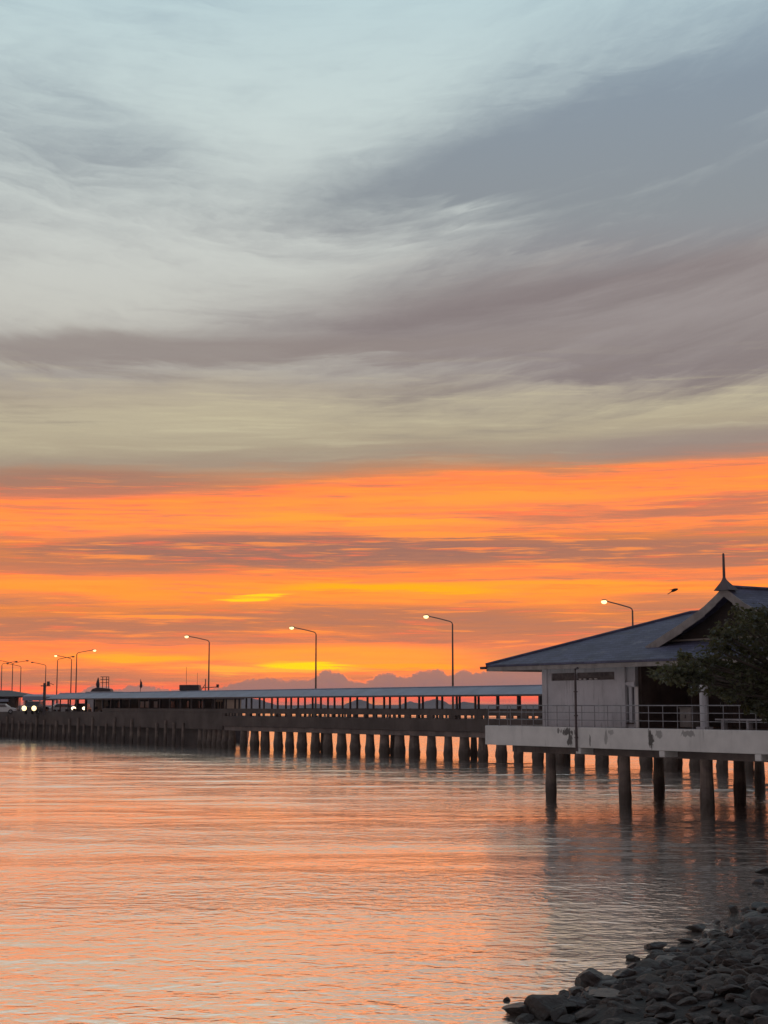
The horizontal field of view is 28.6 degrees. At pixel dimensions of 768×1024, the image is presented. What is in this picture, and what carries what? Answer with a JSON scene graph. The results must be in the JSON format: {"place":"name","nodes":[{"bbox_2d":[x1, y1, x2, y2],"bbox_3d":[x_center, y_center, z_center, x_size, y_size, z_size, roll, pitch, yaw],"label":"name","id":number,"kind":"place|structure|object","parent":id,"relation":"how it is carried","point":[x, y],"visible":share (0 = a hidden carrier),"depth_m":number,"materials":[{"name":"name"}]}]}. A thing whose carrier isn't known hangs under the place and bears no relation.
{"place":"outdoors","nodes":[
{"label":"outdoors","id":0,"kind":"place"},
{"bbox_2d":[0,690,31,708],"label":"harbour building","id":1,"kind":"structure","parent":0,"point":[10,698],"depth_m":222.22,"materials":[{"name":"paint"}]},
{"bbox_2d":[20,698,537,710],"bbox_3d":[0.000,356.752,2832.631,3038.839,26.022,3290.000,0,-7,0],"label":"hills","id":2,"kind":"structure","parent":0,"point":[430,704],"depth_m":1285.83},
{"bbox_2d":[0,713,767,1023],"bbox_3d":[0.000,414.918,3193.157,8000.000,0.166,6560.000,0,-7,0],"label":"water","id":3,"kind":"structure","parent":0,"point":[152,884],"depth_m":39.62,"materials":[{"name":"orange liquid"}]},
{"bbox_2d":[79,677,113,711],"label":"ferry boat","id":4,"kind":"object","parent":3,"relation":"on","point":[98,689],"visible":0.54,"depth_m":233.09,"materials":[{"name":"paint"}]},
{"bbox_2d":[0,708,223,745],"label":"stone quay","id":5,"kind":"structure","parent":3,"relation":"in","point":[171,726],"depth_m":183.55,"materials":[{"name":"concrete"}]},
{"bbox_2d":[0,704,16,713],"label":"parked car","id":6,"kind":"object","parent":5,"relation":"on","point":[6,708],"visible":0.94,"depth_m":213.41,"materials":[{"name":"white paint"}]},
{"bbox_2d":[22,701,46,713],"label":"pickup truck","id":7,"kind":"object","parent":5,"relation":"on","point":[33,706],"visible":0.88,"depth_m":202.94,"materials":[{"name":"paint"}]},
{"bbox_2d":[22,694,58,710],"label":"roadside shelter","id":8,"kind":"object","parent":5,"relation":"on","point":[28,697],"visible":0.24,"depth_m":212.41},
{"bbox_2d":[41,681,53,714],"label":"utility pole","id":9,"kind":"object","parent":5,"relation":"on","point":[44,685],"visible":1,"depth_m":201.43,"materials":[{"name":"metal"}]},
{"bbox_2d":[47,704,72,710],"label":"parked car","id":10,"kind":"object","parent":5,"relation":"on","point":[56,707],"visible":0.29,"depth_m":205.28,"materials":[{"name":"white paint"}]},
{"bbox_2d":[71,704,91,711],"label":"parked car","id":11,"kind":"object","parent":5,"relation":"on","point":[81,707],"visible":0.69,"depth_m":199.71,"materials":[{"name":"paint"}]},
{"bbox_2d":[75,649,95,703],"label":"street lamp","id":12,"kind":"object","parent":5,"relation":"on","point":[94,650],"visible":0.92,"depth_m":219.83,"materials":[{"name":"grey"}]},
{"bbox_2d":[95,699,108,711],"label":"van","id":13,"kind":"object","parent":5,"relation":"on","point":[98,704],"visible":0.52,"depth_m":195.18,"materials":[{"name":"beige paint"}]},
{"bbox_2d":[109,699,213,708],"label":"ticket hall","id":14,"kind":"structure","parent":5,"relation":"on","point":[164,703],"depth_m":182.22,"materials":[{"name":"paint"}]},
{"bbox_2d":[179,667,200,690],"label":"ferry boat","id":15,"kind":"object","parent":3,"relation":"on","point":[189,687],"visible":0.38,"depth_m":189.54,"materials":[{"name":"paint"}]},
{"bbox_2d":[201,679,248,742],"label":"ferry boat","id":16,"kind":"object","parent":3,"relation":"on","point":[237,734],"visible":0.19,"depth_m":182.99,"materials":[{"name":"paint"}]},
{"bbox_2d":[197,708,753,773],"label":"concrete pier","id":17,"kind":"structure","parent":3,"relation":"in","point":[448,727],"depth_m":135.95,"materials":[{"name":"concrete"}]},
{"bbox_2d":[185,635,209,689],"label":"street lamp","id":18,"kind":"object","parent":17,"relation":"on","point":[186,636],"visible":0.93,"depth_m":179.44,"materials":[{"name":"grey"}]},
{"bbox_2d":[213,698,244,715],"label":"tan kiosk","id":19,"kind":"object","parent":17,"relation":"on","point":[230,703],"visible":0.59,"depth_m":170.56,"materials":[{"name":"paint"}]},
{"bbox_2d":[290,626,317,716],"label":"street lamp","id":20,"kind":"object","parent":17,"relation":"on","point":[292,627],"visible":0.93,"depth_m":159.12,"materials":[{"name":"grey"}]},
{"bbox_2d":[46,685,691,718],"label":"covered walkway","id":21,"kind":"structure","parent":17,"relation":"on","point":[477,692],"depth_m":145.50,"materials":[{"name":"metal"}]},
{"bbox_2d":[424,615,453,708],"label":"street lamp","id":22,"kind":"object","parent":17,"relation":"on","point":[426,616],"visible":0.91,"depth_m":139.01,"materials":[{"name":"grey"}]},
{"bbox_2d":[601,599,633,625],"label":"street lamp","id":23,"kind":"object","parent":17,"relation":"on","point":[604,601],"visible":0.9,"depth_m":119.07,"materials":[{"name":"grey"}]},
{"bbox_2d":[485,725,767,814],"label":"stilt platform","id":24,"kind":"structure","parent":3,"relation":"in","point":[736,746],"depth_m":67.56,"materials":[{"name":"paint"}]},
{"bbox_2d":[480,553,767,750],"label":"stilt house","id":25,"kind":"structure","parent":24,"relation":"on","point":[609,667],"depth_m":69.13,"materials":[{"name":"paint"}]},
{"bbox_2d":[625,682,638,727],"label":"window","id":26,"kind":"structure","parent":25,"relation":"in","point":[627,683],"depth_m":67.98,"materials":[{"name":"glass"}]},
{"bbox_2d":[708,687,723,727],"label":"door","id":27,"kind":"structure","parent":25,"relation":"in","point":[713,700],"depth_m":68.35,"materials":[{"name":"paint"}]},
{"bbox_2d":[742,697,759,727],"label":"door","id":28,"kind":"structure","parent":25,"relation":"in","point":[751,716],"depth_m":66.60,"materials":[{"name":"paint"}]},
{"bbox_2d":[488,705,765,729],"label":"deck railing","id":29,"kind":"object","parent":24,"relation":"on","point":[607,720],"visible":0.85,"depth_m":67.79,"materials":[{"name":"metal"}]},
{"bbox_2d":[678,707,698,726],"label":"cabinet","id":30,"kind":"object","parent":24,"relation":"on","point":[685,717],"visible":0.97,"depth_m":66.57,"materials":[{"name":"metal"}]},
{"bbox_2d":[715,719,765,729],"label":"veranda bench","id":31,"kind":"object","parent":24,"relation":"on","point":[749,726],"visible":0.95,"depth_m":63.00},
{"bbox_2d":[644,942,666,948],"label":"boulder","id":32,"kind":"object","parent":3,"relation":"in","point":[657,945],"visible":0.96,"depth_m":28.19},
{"bbox_2d":[685,924,705,931],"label":"boulder","id":33,"kind":"object","parent":3,"relation":"on","point":[700,928],"visible":0.98,"depth_m":30.47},
{"bbox_2d":[727,905,738,912],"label":"boulder","id":34,"kind":"object","parent":3,"relation":"in","point":[732,908],"visible":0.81,"depth_m":33.05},
{"bbox_2d":[0,0,767,704],"label":"sky","id":35,"kind":"structure","parent":0,"point":[350,323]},
{"bbox_2d":[539,913,767,1023],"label":"shore ground","id":36,"kind":"structure","parent":0,"point":[733,1007],"depth_m":20.48,"materials":[{"name":"stone"}]},
{"bbox_2d":[501,1002,530,1014],"bbox_3d":[2.014,7.398,22.255,0.579,0.283,0.503,1,-15,37],"label":"boulder","id":37,"kind":"object","parent":36,"relation":"on","point":[518,1008],"visible":0.62,"depth_m":22.13,"materials":[{"name":"stone"}]},
{"bbox_2d":[515,1013,533,1022],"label":"waterline rock","id":38,"kind":"object","parent":36,"relation":"on","point":[524,1018],"visible":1,"depth_m":21.70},
{"bbox_2d":[524,994,567,1020],"bbox_3d":[2.408,7.325,22.105,0.536,0.438,0.745,3,-8,-24],"label":"boulder","id":39,"kind":"object","parent":36,"relation":"on","point":[541,1006],"visible":0.69,"depth_m":21.97,"materials":[{"name":"stone"}]},
{"bbox_2d":[550,1006,567,1023],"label":"revetment stone","id":40,"kind":"object","parent":36,"relation":"on","point":[557,1013],"visible":0.77,"depth_m":21.40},
{"bbox_2d":[553,1002,576,1012],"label":"revetment stone","id":41,"kind":"object","parent":36,"relation":"on","point":[570,1007],"visible":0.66,"depth_m":21.78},
{"bbox_2d":[556,1014,577,1023],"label":"revetment stone","id":42,"kind":"object","parent":36,"relation":"on","point":[567,1019],"visible":0.98,"depth_m":20.92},
{"bbox_2d":[568,986,585,995],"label":"waterline rock","id":43,"kind":"object","parent":36,"relation":"on","point":[574,990],"visible":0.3,"depth_m":23.04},
{"bbox_2d":[567,995,587,1007],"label":"waterline rock","id":44,"kind":"object","parent":36,"relation":"on","point":[581,1001],"visible":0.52,"depth_m":21.99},
{"bbox_2d":[574,1008,599,1020],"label":"revetment stone","id":45,"kind":"object","parent":36,"relation":"on","point":[584,1014],"visible":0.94,"depth_m":20.93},
{"bbox_2d":[574,968,603,988],"bbox_3d":[3.404,7.619,24.195,0.508,0.558,0.496,-10,-3,-33],"label":"boulder","id":46,"kind":"object","parent":36,"relation":"on","point":[588,977],"visible":0.42,"depth_m":24.07,"materials":[{"name":"stone"}]},
{"bbox_2d":[586,999,601,1004],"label":"revetment stone","id":47,"kind":"object","parent":36,"relation":"on","point":[592,1001],"visible":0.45,"depth_m":21.83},
{"bbox_2d":[589,988,619,998],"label":"boulder","id":48,"kind":"object","parent":36,"relation":"on","point":[602,993],"visible":0.57,"depth_m":22.24,"materials":[{"name":"stone"}]},
{"bbox_2d":[593,974,619,987],"bbox_3d":[3.521,7.515,23.928,0.518,0.274,0.500,-2,-8,18],"label":"waterline rock","id":49,"kind":"object","parent":36,"relation":"on","point":[606,978],"visible":0.51,"depth_m":23.87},
{"bbox_2d":[599,997,623,1003],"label":"revetment stone","id":50,"kind":"object","parent":36,"relation":"on","point":[606,1000],"visible":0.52,"depth_m":21.50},
{"bbox_2d":[601,1017,624,1023],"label":"revetment stone","id":51,"kind":"object","parent":36,"relation":"on","point":[614,1020],"visible":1,"depth_m":20.19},
{"bbox_2d":[610,984,627,990],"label":"revetment stone","id":52,"kind":"object","parent":36,"relation":"on","point":[619,987],"visible":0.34,"depth_m":22.80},
{"bbox_2d":[612,968,637,978],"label":"boulder","id":53,"kind":"object","parent":36,"relation":"on","point":[622,973],"visible":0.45,"depth_m":24.41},
{"bbox_2d":[618,987,637,995],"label":"revetment stone","id":54,"kind":"object","parent":36,"relation":"on","point":[630,991],"visible":0.45,"depth_m":22.01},
{"bbox_2d":[622,981,638,987],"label":"revetment stone","id":55,"kind":"object","parent":36,"relation":"on","point":[630,984],"visible":0.35,"depth_m":23.08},
{"bbox_2d":[623,1005,640,1013],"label":"revetment stone","id":56,"kind":"object","parent":36,"relation":"on","point":[633,1010],"visible":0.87,"depth_m":20.61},
{"bbox_2d":[626,954,639,960],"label":"boulder","id":57,"kind":"object","parent":36,"relation":"on","point":[631,957],"visible":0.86,"depth_m":26.90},
{"bbox_2d":[627,995,645,1000],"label":"revetment stone","id":58,"kind":"object","parent":36,"relation":"on","point":[637,997],"visible":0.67,"depth_m":21.35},
{"bbox_2d":[632,967,653,973],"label":"waterline rock","id":59,"kind":"object","parent":36,"relation":"on","point":[639,970],"visible":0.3,"depth_m":24.68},
{"bbox_2d":[634,958,663,969],"bbox_3d":[4.447,7.664,25.191,0.548,0.263,0.498,-1,8,-25],"label":"boulder","id":60,"kind":"object","parent":36,"relation":"on","point":[651,963],"visible":0.43,"depth_m":25.19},
{"bbox_2d":[636,973,662,985],"bbox_3d":[4.102,7.251,23.218,0.419,0.169,0.415,-1,4,-43],"label":"revetment stone","id":61,"kind":"object","parent":36,"relation":"on","point":[648,979],"visible":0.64,"depth_m":23.17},
{"bbox_2d":[642,1017,664,1023],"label":"revetment stone","id":62,"kind":"object","parent":36,"relation":"on","point":[655,1020],"visible":0.7,"depth_m":19.75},
{"bbox_2d":[645,953,663,959],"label":"boulder","id":63,"kind":"object","parent":36,"relation":"on","point":[653,956],"visible":0.45,"depth_m":26.86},
{"bbox_2d":[648,982,664,989],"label":"revetment stone","id":64,"kind":"object","parent":36,"relation":"on","point":[654,985],"visible":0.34,"depth_m":22.18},
{"bbox_2d":[646,989,669,1002],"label":"revetment stone","id":65,"kind":"object","parent":36,"relation":"on","point":[657,994],"visible":0.77,"depth_m":21.12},
{"bbox_2d":[645,1002,677,1013],"bbox_3d":[3.766,6.734,20.340,0.462,0.197,0.236,-1,-7,10],"label":"revetment stone","id":66,"kind":"object","parent":36,"relation":"on","point":[658,1007],"visible":0.79,"depth_m":20.28,"materials":[{"name":"stone"}]},
{"bbox_2d":[654,1012,675,1020],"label":"revetment stone","id":67,"kind":"object","parent":36,"relation":"on","point":[667,1016],"visible":0.99,"depth_m":19.80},
{"bbox_2d":[655,955,675,961],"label":"waterline rock","id":68,"kind":"object","parent":36,"relation":"on","point":[659,958],"visible":0.31,"depth_m":25.69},
{"bbox_2d":[659,958,672,967],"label":"waterline rock","id":69,"kind":"object","parent":36,"relation":"on","point":[665,962],"visible":0.55,"depth_m":25.14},
{"bbox_2d":[666,992,692,1003],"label":"revetment stone","id":70,"kind":"object","parent":36,"relation":"on","point":[674,997],"visible":0.77,"depth_m":20.69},
{"bbox_2d":[669,985,692,994],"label":"revetment stone","id":71,"kind":"object","parent":36,"relation":"on","point":[681,988],"visible":0.61,"depth_m":21.16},
{"bbox_2d":[672,954,689,963],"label":"revetment stone","id":72,"kind":"object","parent":36,"relation":"on","point":[682,958],"visible":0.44,"depth_m":25.36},
{"bbox_2d":[676,996,697,1005],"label":"revetment stone","id":73,"kind":"object","parent":36,"relation":"on","point":[688,1000],"visible":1,"depth_m":20.41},
{"bbox_2d":[682,973,695,981],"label":"revetment stone","id":74,"kind":"object","parent":36,"relation":"on","point":[687,977],"visible":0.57,"depth_m":22.43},
{"bbox_2d":[685,1013,702,1021],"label":"revetment stone","id":75,"kind":"object","parent":36,"relation":"on","point":[690,1017],"visible":0.65,"depth_m":19.42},
{"bbox_2d":[686,956,705,964],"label":"revetment stone","id":76,"kind":"object","parent":36,"relation":"on","point":[690,959],"visible":0.38,"depth_m":25.09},
{"bbox_2d":[688,1005,705,1011],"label":"revetment stone","id":77,"kind":"object","parent":36,"relation":"on","point":[695,1008],"visible":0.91,"depth_m":19.97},
{"bbox_2d":[690,948,707,955],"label":"revetment stone","id":78,"kind":"object","parent":36,"relation":"on","point":[697,951],"visible":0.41,"depth_m":26.10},
{"bbox_2d":[690,960,708,967],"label":"revetment stone","id":79,"kind":"object","parent":36,"relation":"on","point":[701,963],"visible":0.65,"depth_m":24.21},
{"bbox_2d":[695,941,709,947],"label":"waterline rock","id":80,"kind":"object","parent":36,"relation":"on","point":[702,944],"visible":0.4,"depth_m":27.41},
{"bbox_2d":[693,1015,712,1023],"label":"revetment stone","id":81,"kind":"object","parent":36,"relation":"on","point":[704,1019],"visible":1,"depth_m":19.04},
{"bbox_2d":[693,990,714,1000],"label":"revetment stone","id":82,"kind":"object","parent":36,"relation":"on","point":[701,995],"visible":0.98,"depth_m":20.47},
{"bbox_2d":[646,603,767,723],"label":"shore tree","id":83,"kind":"object","parent":36,"relation":"on","point":[728,685],"visible":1,"depth_m":48.91,"materials":[{"name":"green plant"}]},
{"bbox_2d":[700,955,714,962],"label":"revetment stone","id":84,"kind":"object","parent":36,"relation":"on","point":[708,958],"visible":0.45,"depth_m":24.71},
{"bbox_2d":[701,983,715,991],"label":"revetment stone","id":85,"kind":"object","parent":36,"relation":"on","point":[707,987],"visible":0.47,"depth_m":20.79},
{"bbox_2d":[699,979,722,987],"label":"revetment stone","id":86,"kind":"object","parent":36,"relation":"on","point":[715,983],"visible":0.47,"depth_m":21.18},
{"bbox_2d":[706,945,722,951],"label":"revetment stone","id":87,"kind":"object","parent":36,"relation":"on","point":[709,948],"visible":0.47,"depth_m":26.02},
{"bbox_2d":[704,974,724,981],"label":"revetment stone","id":88,"kind":"object","parent":36,"relation":"on","point":[717,976],"visible":0.36,"depth_m":21.54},
{"bbox_2d":[708,1000,721,1007],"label":"revetment stone","id":89,"kind":"object","parent":36,"relation":"on","point":[714,1003],"visible":0.92,"depth_m":19.88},
{"bbox_2d":[713,949,728,955],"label":"revetment stone","id":90,"kind":"object","parent":36,"relation":"on","point":[722,952],"visible":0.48,"depth_m":25.13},
{"bbox_2d":[713,955,734,964],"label":"revetment stone","id":91,"kind":"object","parent":36,"relation":"on","point":[718,959],"visible":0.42,"depth_m":24.10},
{"bbox_2d":[717,1009,731,1022],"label":"revetment stone","id":92,"kind":"object","parent":36,"relation":"on","point":[723,1016],"visible":0.71,"depth_m":19.07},
{"bbox_2d":[717,967,734,974],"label":"revetment stone","id":93,"kind":"object","parent":36,"relation":"on","point":[724,970],"visible":0.38,"depth_m":22.06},
{"bbox_2d":[714,984,743,995],"bbox_3d":[4.686,6.508,20.432,0.412,0.166,0.409,10,-26,-38],"label":"revetment stone","id":94,"kind":"object","parent":36,"relation":"on","point":[727,989],"visible":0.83,"depth_m":20.32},
{"bbox_2d":[722,958,740,966],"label":"revetment stone","id":95,"kind":"object","parent":36,"relation":"on","point":[729,962],"visible":0.61,"depth_m":23.42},
{"bbox_2d":[726,927,740,937],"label":"waterline rock","id":96,"kind":"object","parent":36,"relation":"on","point":[732,932],"visible":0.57,"depth_m":28.62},
{"bbox_2d":[723,974,745,983],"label":"revetment stone","id":97,"kind":"object","parent":36,"relation":"on","point":[739,978],"visible":0.52,"depth_m":21.07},
{"bbox_2d":[725,993,746,1000],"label":"revetment stone","id":98,"kind":"object","parent":36,"relation":"on","point":[730,996],"visible":0.83,"depth_m":19.96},
{"bbox_2d":[725,1014,748,1023],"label":"revetment stone","id":99,"kind":"object","parent":36,"relation":"on","point":[732,1019],"visible":1,"depth_m":18.69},
{"bbox_2d":[731,969,749,976],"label":"revetment stone","id":100,"kind":"object","parent":36,"relation":"on","point":[740,971],"visible":0.37,"depth_m":21.53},
{"bbox_2d":[732,963,754,969],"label":"revetment stone","id":101,"kind":"object","parent":36,"relation":"on","point":[738,966],"visible":0.57,"depth_m":22.77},
{"bbox_2d":[735,953,755,962],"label":"revetment stone","id":102,"kind":"object","parent":36,"relation":"on","point":[744,958],"visible":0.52,"depth_m":23.78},
{"bbox_2d":[742,911,760,918],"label":"waterline rock","id":103,"kind":"object","parent":36,"relation":"on","point":[753,913],"visible":0.3,"depth_m":31.68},
{"bbox_2d":[740,1005,763,1018],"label":"revetment stone","id":104,"kind":"object","parent":36,"relation":"on","point":[749,1012],"visible":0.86,"depth_m":19.05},
{"bbox_2d":[746,942,763,949],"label":"revetment stone","id":105,"kind":"object","parent":36,"relation":"on","point":[753,945],"visible":0.41,"depth_m":25.33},
{"bbox_2d":[745,973,765,982],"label":"revetment stone","id":106,"kind":"object","parent":36,"relation":"on","point":[754,976],"visible":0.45,"depth_m":20.82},
{"bbox_2d":[743,965,767,974],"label":"revetment stone","id":107,"kind":"object","parent":36,"relation":"on","point":[761,970],"visible":0.52,"depth_m":21.79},
{"bbox_2d":[751,956,761,964],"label":"revetment stone","id":108,"kind":"object","parent":36,"relation":"on","point":[757,961],"visible":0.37,"depth_m":23.14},
{"bbox_2d":[748,916,767,925],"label":"boulder","id":109,"kind":"object","parent":36,"relation":"on","point":[756,920],"visible":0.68,"depth_m":29.70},
{"bbox_2d":[748,982,767,991],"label":"revetment stone","id":110,"kind":"object","parent":36,"relation":"on","point":[752,986],"visible":0.49,"depth_m":20.18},
{"bbox_2d":[750,986,767,1003],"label":"revetment stone","id":111,"kind":"object","parent":36,"relation":"on","point":[759,995],"visible":1,"depth_m":19.59,"materials":[{"name":"stone"}]},
{"bbox_2d":[750,902,767,908],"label":"boulder","id":112,"kind":"object","parent":36,"relation":"on","point":[754,905],"visible":0.54,"depth_m":33.71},
{"bbox_2d":[752,928,767,935],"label":"revetment stone","id":113,"kind":"object","parent":36,"relation":"on","point":[758,932],"visible":0.56,"depth_m":28.05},
{"bbox_2d":[752,947,767,956],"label":"revetment stone","id":114,"kind":"object","parent":36,"relation":"on","point":[763,950],"visible":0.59,"depth_m":23.92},
{"bbox_2d":[753,1016,767,1023],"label":"revetment stone","id":115,"kind":"object","parent":36,"relation":"on","point":[761,1020],"visible":1,"depth_m":18.29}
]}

